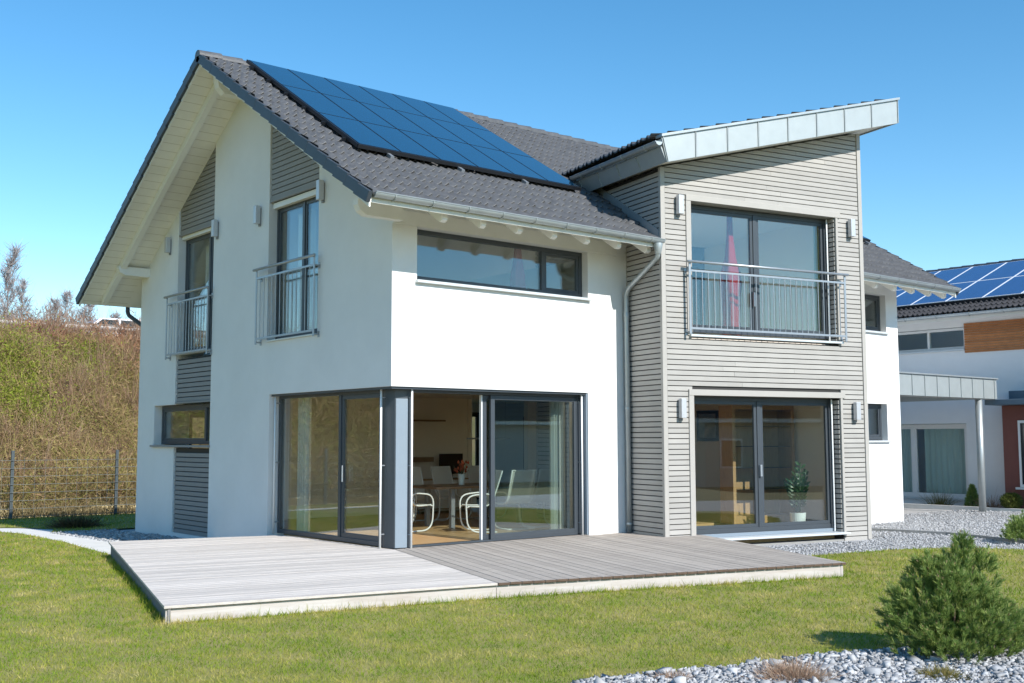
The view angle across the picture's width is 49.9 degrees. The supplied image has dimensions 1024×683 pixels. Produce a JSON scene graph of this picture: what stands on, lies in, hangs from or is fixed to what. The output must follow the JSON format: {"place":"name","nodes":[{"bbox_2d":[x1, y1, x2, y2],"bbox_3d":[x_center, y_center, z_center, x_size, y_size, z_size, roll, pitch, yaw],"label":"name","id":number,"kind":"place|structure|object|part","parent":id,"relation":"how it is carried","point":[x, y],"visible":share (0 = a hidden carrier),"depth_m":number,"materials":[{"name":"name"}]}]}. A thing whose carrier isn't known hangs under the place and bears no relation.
{"place":"outdoors","nodes":[
{"label":"outdoors","id":0,"kind":"place"},
{"bbox_2d":[0,528,110,553],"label":"path","id":1,"kind":"structure","parent":0,"point":[99,546],"depth_m":21.50,"materials":[{"name":"grey concrete"}]},
{"bbox_2d":[0,513,135,531],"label":"lawn","id":2,"kind":"structure","parent":0,"point":[57,530],"depth_m":26.95,"materials":[{"name":"plant"}]},
{"bbox_2d":[0,450,136,518],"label":"wire fence","id":3,"kind":"object","parent":2,"relation":"on","point":[12,476],"visible":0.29,"depth_m":29.54,"materials":[{"name":"grey metal"}]},
{"bbox_2d":[38,508,113,528],"bbox_3d":[-9.855,3.990,24.837,1.687,0.517,1.782,2,-5,-18],"label":"shrub","id":4,"kind":"object","parent":2,"relation":"on","point":[67,523],"visible":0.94,"depth_m":24.66,"materials":[{"name":"green plant"}]},
{"bbox_2d":[25,528,134,530],"bbox_3d":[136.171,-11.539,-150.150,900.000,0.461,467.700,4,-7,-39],"label":"ground","id":5,"kind":"structure","parent":0,"point":[89,530],"depth_m":26.12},
{"bbox_2d":[75,50,960,548],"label":"detached house","id":6,"kind":"structure","parent":5,"relation":"on","point":[605,326],"depth_m":19.15,"materials":[{"name":"white paint"}]},
{"bbox_2d":[150,404,209,447],"bbox_3d":[-6.437,1.659,21.594,0.289,0.830,2.760,4,-7,-39],"label":"window","id":7,"kind":"structure","parent":6,"relation":"in","point":[164,440],"depth_m":21.63,"materials":[{"name":"grey metal"}]},
{"bbox_2d":[174,227,213,355],"bbox_3d":[-6.097,-0.976,21.424,0.269,2.423,1.620,4,-7,-39],"label":"french door","id":8,"kind":"structure","parent":6,"relation":"in","point":[204,234],"depth_m":21.55,"materials":[{"name":"grey metal"}]},
{"bbox_2d":[189,412,204,447],"bbox_3d":[-6.014,2.343,24.508,2.600,1.500,0.083,4,-7,-39],"label":"window","id":9,"kind":"structure","parent":6,"relation":"in","point":[192,415],"depth_m":23.78,"materials":[{"name":"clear glass"}]},
{"bbox_2d":[200,316,204,345],"bbox_3d":[-6.020,-0.097,24.724,2.200,0.800,0.083,4,-7,-39],"label":"window","id":10,"kind":"structure","parent":6,"relation":"in","point":[202,319],"depth_m":24.06,"materials":[{"name":"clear glass"}]},
{"bbox_2d":[204,246,209,355],"bbox_3d":[-5.906,-0.817,21.823,0.094,2.280,0.750,4,-7,-39],"label":"curtain","id":11,"kind":"object","parent":6,"relation":"hanging from","point":[207,268],"visible":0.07,"depth_m":22.08,"materials":[{"name":"white fabric"}]},
{"bbox_2d":[265,189,318,341],"bbox_3d":[-3.600,-1.248,18.422,0.269,2.423,1.690,4,-7,-39],"label":"french door","id":12,"kind":"structure","parent":6,"relation":"in","point":[304,200],"depth_m":18.45,"materials":[{"name":"grey metal"}]},
{"bbox_2d":[297,397,311,531],"bbox_3d":[-3.545,2.057,18.715,0.094,2.365,0.370,4,-7,-39],"label":"curtain","id":13,"kind":"object","parent":6,"relation":"hanging from","point":[304,461],"visible":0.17,"depth_m":18.67,"materials":[{"name":"white fabric"}]},
{"bbox_2d":[297,209,317,330],"bbox_3d":[-3.505,-1.090,18.812,0.094,2.280,0.570,4,-7,-39],"label":"curtain","id":14,"kind":"object","parent":6,"relation":"hanging from","point":[313,244],"visible":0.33,"depth_m":18.71,"materials":[{"name":"white fabric"}]},
{"bbox_2d":[277,389,383,546],"bbox_3d":[-2.931,1.964,17.476,0.130,2.333,3.268,4,-7,-39],"label":"sliding door","id":15,"kind":"structure","parent":6,"relation":"in","point":[343,536],"depth_m":17.15,"materials":[{"name":"grey metal"}]},
{"bbox_2d":[412,493,433,531],"bbox_3d":[-1.774,2.744,18.969,0.658,1.042,0.568,5,-7,-42],"label":"dining chair","id":16,"kind":"object","parent":6,"relation":"on","point":[418,505],"visible":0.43,"depth_m":18.94,"materials":[{"name":"white metal"}]},
{"bbox_2d":[413,457,433,461],"bbox_3d":[-2.041,2.542,23.689,0.700,0.100,0.248,4,-7,-39],"label":"wall shelf","id":17,"kind":"object","parent":6,"relation":"attached to","point":[423,459],"depth_m":23.64,"materials":[{"name":"brown wood"}]},
{"bbox_2d":[413,467,440,521],"bbox_3d":[-1.778,2.922,20.978,0.568,1.042,0.658,4,-7,-39],"label":"dining chair","id":18,"kind":"object","parent":6,"relation":"on","point":[417,476],"visible":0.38,"depth_m":21.19,"materials":[{"name":"white"}]},
{"bbox_2d":[413,420,445,421],"bbox_3d":[-1.903,1.719,23.892,0.980,0.035,0.228,4,-7,-39],"label":"wall shelf","id":19,"kind":"object","parent":6,"relation":"attached to","point":[431,420],"depth_m":24.00,"materials":[{"name":"brown wood"}]},
{"bbox_2d":[412,478,476,513],"bbox_3d":[-1.535,3.342,23.873,1.600,0.720,0.485,4,-7,-39],"label":"sideboard","id":20,"kind":"object","parent":6,"relation":"on","point":[445,502],"visible":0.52,"depth_m":23.66,"materials":[{"name":"brown wood"}]},
{"bbox_3d":[-1.792,3.258,23.365,0.510,0.600,0.023,4,-7,-39],"label":"door","id":21,"kind":"part","parent":20,"relation":"part of","materials":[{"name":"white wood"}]},
{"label":"door","id":22,"kind":"part","parent":20,"relation":"part of","materials":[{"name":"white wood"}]},
{"bbox_2d":[439,453,462,477],"bbox_3d":[-1.337,2.730,24.110,0.620,0.539,0.160,4,-7,-39],"label":"flat screen","id":23,"kind":"object","parent":20,"relation":"on","point":[450,460],"visible":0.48,"depth_m":24.10,"materials":[{"name":"black plastic"}]},
{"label":"door","id":24,"kind":"part","parent":20,"relation":"part of","materials":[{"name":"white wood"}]},
{"bbox_2d":[430,466,472,520],"bbox_3d":[-1.198,2.969,21.521,0.658,1.042,0.568,-5,-7,44],"label":"dining chair","id":25,"kind":"object","parent":6,"relation":"on","point":[441,474],"visible":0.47,"depth_m":21.65,"materials":[{"name":"white"}]},
{"bbox_2d":[413,482,536,528],"bbox_3d":[-0.705,3.007,20.261,2.450,0.745,1.050,4,-7,-39],"label":"dining table","id":26,"kind":"object","parent":6,"relation":"on","point":[450,487],"visible":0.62,"depth_m":19.82,"materials":[{"name":"brown wood"}]},
{"bbox_2d":[454,460,468,484],"bbox_3d":[-0.922,2.380,19.991,0.288,0.454,0.323,0,-5,1],"label":"vase","id":27,"kind":"object","parent":26,"relation":"on","point":[461,478],"visible":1,"depth_m":19.93,"materials":[{"name":"white"}]},
{"bbox_2d":[472,412,478,499],"bbox_3d":[-2.241,2.890,27.598,3.600,2.260,0.083,4,-7,-39],"label":"window","id":28,"kind":"structure","parent":6,"relation":"in","point":[474,414],"depth_m":28.70,"materials":[{"name":"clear glass"}]},
{"bbox_2d":[459,470,502,532],"bbox_3d":[-0.527,2.723,18.769,0.658,1.042,0.568,1,-5,-14],"label":"dining chair","id":29,"kind":"object","parent":6,"relation":"on","point":[498,474],"visible":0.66,"depth_m":18.76,"materials":[{"name":"white"}]},
{"bbox_2d":[467,465,506,518],"bbox_3d":[-0.514,3.006,21.957,0.568,1.042,0.658,4,-7,-39],"label":"dining chair","id":30,"kind":"object","parent":6,"relation":"on","point":[473,473],"visible":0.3,"depth_m":22.07,"materials":[{"name":"white"}]},
{"bbox_2d":[467,438,509,438],"bbox_3d":[-0.436,1.377,20.666,1.000,0.920,0.060,4,-7,-39],"label":"pendant lamp","id":31,"kind":"object","parent":6,"relation":"hanging from","point":[488,438],"visible":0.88,"depth_m":20.64,"materials":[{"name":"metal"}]},
{"bbox_2d":[409,389,580,547],"bbox_3d":[-0.220,1.948,17.312,3.428,2.343,0.120,4,-7,-39],"label":"sliding door","id":32,"kind":"structure","parent":6,"relation":"in","point":[483,396],"depth_m":17.33,"materials":[{"name":"grey metal"}]},
{"bbox_2d":[415,229,592,300],"bbox_3d":[-0.110,-1.188,17.486,3.560,0.835,0.289,4,-7,-39],"label":"window","id":33,"kind":"structure","parent":6,"relation":"in","point":[543,252],"depth_m":17.83,"materials":[{"name":"grey metal"}]},
{"bbox_2d":[495,469,536,529],"bbox_3d":[0.059,2.776,19.382,0.568,1.042,0.658,3,-6,-31],"label":"dining chair","id":34,"kind":"object","parent":6,"relation":"on","point":[521,487],"visible":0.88,"depth_m":19.22,"materials":[{"name":"white"}]},
{"bbox_2d":[510,248,525,287],"bbox_3d":[0.097,-0.846,18.260,0.206,1.680,0.312,-4,-7,40],"label":"hanging drape","id":35,"kind":"object","parent":6,"relation":"hanging from","point":[517,277],"visible":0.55,"depth_m":18.24,"materials":[{"name":"white fabric"}]},
{"bbox_2d":[523,417,523,469],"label":"window","id":36,"kind":"structure","parent":6,"relation":"in","point":[523,417],"depth_m":29.70,"materials":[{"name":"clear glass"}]},
{"bbox_2d":[520,469,549,527],"bbox_3d":[0.536,2.821,19.905,0.568,1.042,0.658,3,-6,-34],"label":"dining chair","id":37,"kind":"object","parent":6,"relation":"on","point":[542,493],"visible":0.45,"depth_m":19.69,"materials":[{"name":"white"}]},
{"bbox_2d":[549,402,563,528],"bbox_3d":[0.755,2.025,18.474,0.280,2.365,0.094,4,-7,-39],"label":"curtain","id":38,"kind":"object","parent":6,"relation":"hanging from","point":[556,430],"visible":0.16,"depth_m":18.45,"materials":[{"name":"white fabric"}]},
{"bbox_2d":[696,410,718,440],"bbox_3d":[4.181,1.803,23.491,0.046,0.650,0.600,4,-7,-39],"label":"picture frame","id":39,"kind":"object","parent":6,"relation":"attached to","point":[707,422],"visible":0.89,"depth_m":23.46,"materials":[{"name":"black"}]},
{"bbox_2d":[719,217,741,335],"bbox_3d":[3.880,-1.170,19.513,0.285,2.510,0.426,-5,-7,42],"label":"hanging drape","id":40,"kind":"object","parent":6,"relation":"hanging from","point":[729,306],"visible":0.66,"depth_m":19.42,"materials":[{"name":"fabric"}]},
{"bbox_2d":[719,405,794,523],"bbox_3d":[4.669,2.321,20.900,1.490,2.200,0.400,2,-6,-27],"label":"display cabinet","id":41,"kind":"object","parent":6,"relation":"on","point":[736,468],"visible":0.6,"depth_m":21.01,"materials":[{"name":"brown wood"}]},
{"bbox_2d":[689,204,843,344],"bbox_3d":[4.401,-1.157,19.282,3.360,2.300,0.339,2,-6,-27],"label":"french door","id":42,"kind":"structure","parent":6,"relation":"in","point":[753,217],"depth_m":19.38,"materials":[{"name":"grey metal"}]},
{"bbox_2d":[694,396,850,540],"bbox_3d":[4.408,2.161,18.965,3.380,2.405,0.379,2,-6,-27],"label":"sliding door","id":43,"kind":"structure","parent":6,"relation":"in","point":[828,526],"depth_m":19.09,"materials":[{"name":"grey metal"}]},
{"bbox_2d":[783,462,809,521],"bbox_3d":[5.149,2.742,19.770,0.468,1.158,0.461,0,-5,-3],"label":"potted plant","id":44,"kind":"object","parent":6,"relation":"on","point":[797,497],"visible":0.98,"depth_m":19.71,"materials":[{"name":"green plant"}]},
{"bbox_2d":[813,226,827,339],"bbox_3d":[5.765,-1.078,20.322,0.420,2.480,0.091,2,-6,-25],"label":"curtain","id":45,"kind":"object","parent":6,"relation":"hanging from","point":[816,256],"visible":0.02,"depth_m":20.27,"materials":[{"name":"fabric"}]},
{"bbox_2d":[865,294,889,333],"bbox_3d":[7.831,-0.609,24.044,1.070,0.865,0.275,4,-7,-39],"label":"window","id":46,"kind":"structure","parent":6,"relation":"in","point":[870,329],"depth_m":24.33,"materials":[{"name":"grey metal"}]},
{"bbox_2d":[868,404,891,441],"bbox_3d":[7.814,1.765,23.814,1.010,0.835,0.275,4,-7,-39],"label":"window","id":47,"kind":"structure","parent":6,"relation":"in","point":[877,437],"depth_m":24.08,"materials":[{"name":"metal"}]},
{"bbox_2d":[896,258,1023,508],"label":"detached house","id":48,"kind":"structure","parent":5,"relation":"on","point":[974,327],"depth_m":30.08,"materials":[{"name":"grey paint"}]},
{"bbox_2d":[901,424,913,496],"bbox_3d":[11.194,3.417,32.080,0.097,2.180,1.250,4,-7,-39],"label":"curtain","id":49,"kind":"object","parent":48,"relation":"hanging from","point":[906,458],"visible":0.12,"depth_m":31.81,"materials":[{"name":"grey fabric"}]},
{"bbox_2d":[898,327,964,354],"bbox_3d":[10.998,0.088,32.056,0.289,0.650,4.700,4,-7,-39],"label":"window","id":50,"kind":"structure","parent":48,"relation":"in","point":[930,350],"depth_m":31.13,"materials":[{"name":"white metal"}]},
{"bbox_2d":[901,424,968,500],"bbox_3d":[11.418,3.416,31.276,0.269,2.100,3.370,4,-7,-39],"label":"french door","id":51,"kind":"structure","parent":48,"relation":"in","point":[915,494],"depth_m":31.15,"materials":[{"name":"white metal"}]},
{"bbox_2d":[924,429,966,498],"bbox_3d":[12.231,3.304,30.834,0.097,2.180,1.400,4,-7,-39],"label":"curtain","id":52,"kind":"object","parent":48,"relation":"hanging from","point":[945,466],"visible":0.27,"depth_m":30.89,"materials":[{"name":"grey fabric"}]},
{"bbox_2d":[1015,420,1023,489],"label":"window","id":53,"kind":"structure","parent":48,"relation":"in","point":[1020,422],"depth_m":28.12,"materials":[{"name":"white metal"}]},
{"bbox_2d":[87,318,139,336],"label":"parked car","id":54,"kind":"object","parent":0,"point":[127,321],"visible":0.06,"depth_m":44.52,"materials":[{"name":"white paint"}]},
{"bbox_2d":[0,351,474,512],"bbox_3d":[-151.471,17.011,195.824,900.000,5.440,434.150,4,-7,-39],"label":"embankment","id":55,"kind":"structure","parent":0,"point":[473,453],"depth_m":32.94,"materials":[{"name":"plant"}]},
{"bbox_2d":[0,240,35,328],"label":"bare tree","id":56,"kind":"object","parent":55,"relation":"on","point":[10,263],"visible":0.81,"depth_m":46.31,"materials":[{"name":"brown plant"}]},
{"bbox_2d":[2,268,39,319],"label":"bare tree","id":57,"kind":"object","parent":55,"relation":"on","point":[23,296],"visible":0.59,"depth_m":46.51,"materials":[{"name":"brown plant"}]},
{"bbox_2d":[40,291,74,320],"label":"bare shrub","id":58,"kind":"object","parent":55,"relation":"on","point":[54,303],"visible":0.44,"depth_m":47.43,"materials":[{"name":"brown plant"}]},
{"bbox_2d":[0,306,129,430],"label":"bank leaves","id":59,"kind":"object","parent":55,"relation":"on","point":[29,392],"visible":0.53,"depth_m":35.31,"materials":[{"name":"green plant"}]},
{"bbox_2d":[38,288,94,321],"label":"bare shrub","id":60,"kind":"object","parent":55,"relation":"on","point":[67,296],"visible":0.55,"depth_m":47.63,"materials":[{"name":"brown plant"}]},
{"bbox_2d":[0,488,135,518],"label":"dry grass","id":61,"kind":"structure","parent":55,"relation":"on","point":[125,509],"depth_m":29.81,"materials":[{"name":"plant"}]},
{"bbox_2d":[0,296,139,380],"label":"rusty brush","id":62,"kind":"object","parent":55,"relation":"on","point":[121,339],"visible":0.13,"depth_m":39.75,"materials":[{"name":"brown plant"}]},
{"bbox_2d":[0,318,140,332],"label":"guard rail","id":63,"kind":"object","parent":55,"relation":"on","point":[70,324],"depth_m":41.40,"materials":[{"name":"metal"}]},
{"bbox_2d":[73,304,97,322],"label":"bare shrub","id":64,"kind":"object","parent":55,"relation":"on","point":[89,310],"visible":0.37,"depth_m":47.91,"materials":[{"name":"brown plant"}]},
{"bbox_2d":[0,293,208,516],"bbox_3d":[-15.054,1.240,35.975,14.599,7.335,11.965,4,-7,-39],"label":"shrub thicket","id":65,"kind":"object","parent":55,"relation":"on","point":[73,328],"visible":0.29,"depth_m":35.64,"materials":[{"name":"brown plant"}]},
{"bbox_2d":[106,310,125,318],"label":"bare shrub","id":66,"kind":"object","parent":55,"relation":"on","point":[117,315],"visible":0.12,"depth_m":48.54,"materials":[{"name":"plant"}]},
{"bbox_2d":[0,512,1023,682],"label":"lawn","id":67,"kind":"structure","parent":0,"point":[423,661],"depth_m":9.95,"materials":[{"name":"plant"}]},
{"bbox_2d":[108,532,845,623],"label":"wooden deck","id":68,"kind":"structure","parent":67,"relation":"on","point":[180,579],"depth_m":13.60,"materials":[{"name":"grey wood"}]},
{"bbox_2d":[0,0,1023,518],"label":"sky","id":69,"kind":"structure","parent":0,"point":[88,87],"materials":[{"name":"blue"}]},
{"bbox_2d":[571,641,1023,682],"bbox_3d":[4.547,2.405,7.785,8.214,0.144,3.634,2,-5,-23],"label":"gravel stones","id":70,"kind":"object","parent":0,"point":[864,667],"visible":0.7,"depth_m":8.17,"materials":[{"name":"gravel"}]},
{"bbox_2d":[645,665,695,681],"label":"dry grass tuft","id":71,"kind":"object","parent":70,"relation":"on","point":[666,676],"visible":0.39,"depth_m":7.99,"materials":[{"name":"brown plant"}]},
{"bbox_2d":[737,648,847,682],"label":"dry grass tuft","id":72,"kind":"object","parent":70,"relation":"on","point":[790,672],"visible":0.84,"depth_m":7.95,"materials":[{"name":"brown plant"}]},
{"bbox_2d":[903,660,978,681],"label":"plant","id":73,"kind":"object","parent":70,"relation":"on","point":[945,672],"visible":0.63,"depth_m":8.00,"materials":[{"name":"plant"}]},
{"bbox_2d":[871,530,1023,663],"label":"pine bush","id":74,"kind":"object","parent":70,"relation":"on","point":[947,586],"visible":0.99,"depth_m":8.75,"materials":[{"name":"green plant"}]},
{"bbox_2d":[758,508,1021,553],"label":"gravel drive","id":75,"kind":"structure","parent":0,"point":[907,511],"depth_m":19.77,"materials":[{"name":"grey gravel"}]},
{"bbox_2d":[763,509,1023,555],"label":"gravel stones","id":76,"kind":"object","parent":75,"relation":"on","point":[999,517],"visible":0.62,"depth_m":21.01,"materials":[{"name":"gravel"}]},
{"bbox_2d":[872,528,1023,542],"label":"kerb","id":77,"kind":"structure","parent":75,"relation":"on","point":[950,533],"depth_m":20.70,"materials":[{"name":"grey concrete"}]},
{"bbox_2d":[899,371,997,511],"bbox_3d":[8.800,2.737,28.396,5.420,3.535,5.140,4,-7,-39],"label":"carport","id":78,"kind":"object","parent":75,"relation":"on","point":[914,387],"visible":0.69,"depth_m":27.40,"materials":[{"name":"white metal"}]},
{"bbox_2d":[903,503,1023,511],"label":"kerb","id":79,"kind":"structure","parent":75,"relation":"on","point":[926,506],"depth_m":28.98,"materials":[{"name":"grey concrete"}]},
{"bbox_2d":[963,484,978,506],"bbox_3d":[12.286,4.123,29.332,0.526,0.695,0.503,4,-7,-39],"label":"dwarf conifer","id":80,"kind":"object","parent":75,"relation":"on","point":[971,495],"visible":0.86,"depth_m":29.25,"materials":[{"name":"green plant"}]},
{"bbox_2d":[971,489,1002,507],"bbox_3d":[12.521,4.090,28.579,1.025,0.679,0.989,1,-5,-10],"label":"dry plant","id":81,"kind":"object","parent":75,"relation":"on","point":[998,505],"visible":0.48,"depth_m":28.58,"materials":[{"name":"green plant"}]},
{"bbox_2d":[999,508,1023,541],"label":"pine bush","id":82,"kind":"object","parent":75,"relation":"on","point":[1014,529],"visible":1,"depth_m":18.88,"materials":[{"name":"green plant"}]},
{"bbox_2d":[999,492,1023,508],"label":"round bush","id":83,"kind":"object","parent":75,"relation":"on","point":[1007,498],"visible":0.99,"depth_m":27.85,"materials":[{"name":"green plant"}]},
{"bbox_2d":[916,484,959,504],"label":"ornamental grass","id":84,"kind":"object","parent":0,"point":[940,502],"depth_m":29.96,"materials":[{"name":"green plant"}]},
{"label":"gravel bed","id":85,"kind":"structure","parent":0,"visible":0},
{"bbox_2d":[50,529,189,541],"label":"gravel stones","id":86,"kind":"object","parent":85,"relation":"on","point":[108,535],"visible":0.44,"depth_m":21.92,"materials":[{"name":"gravel"}]}
]}

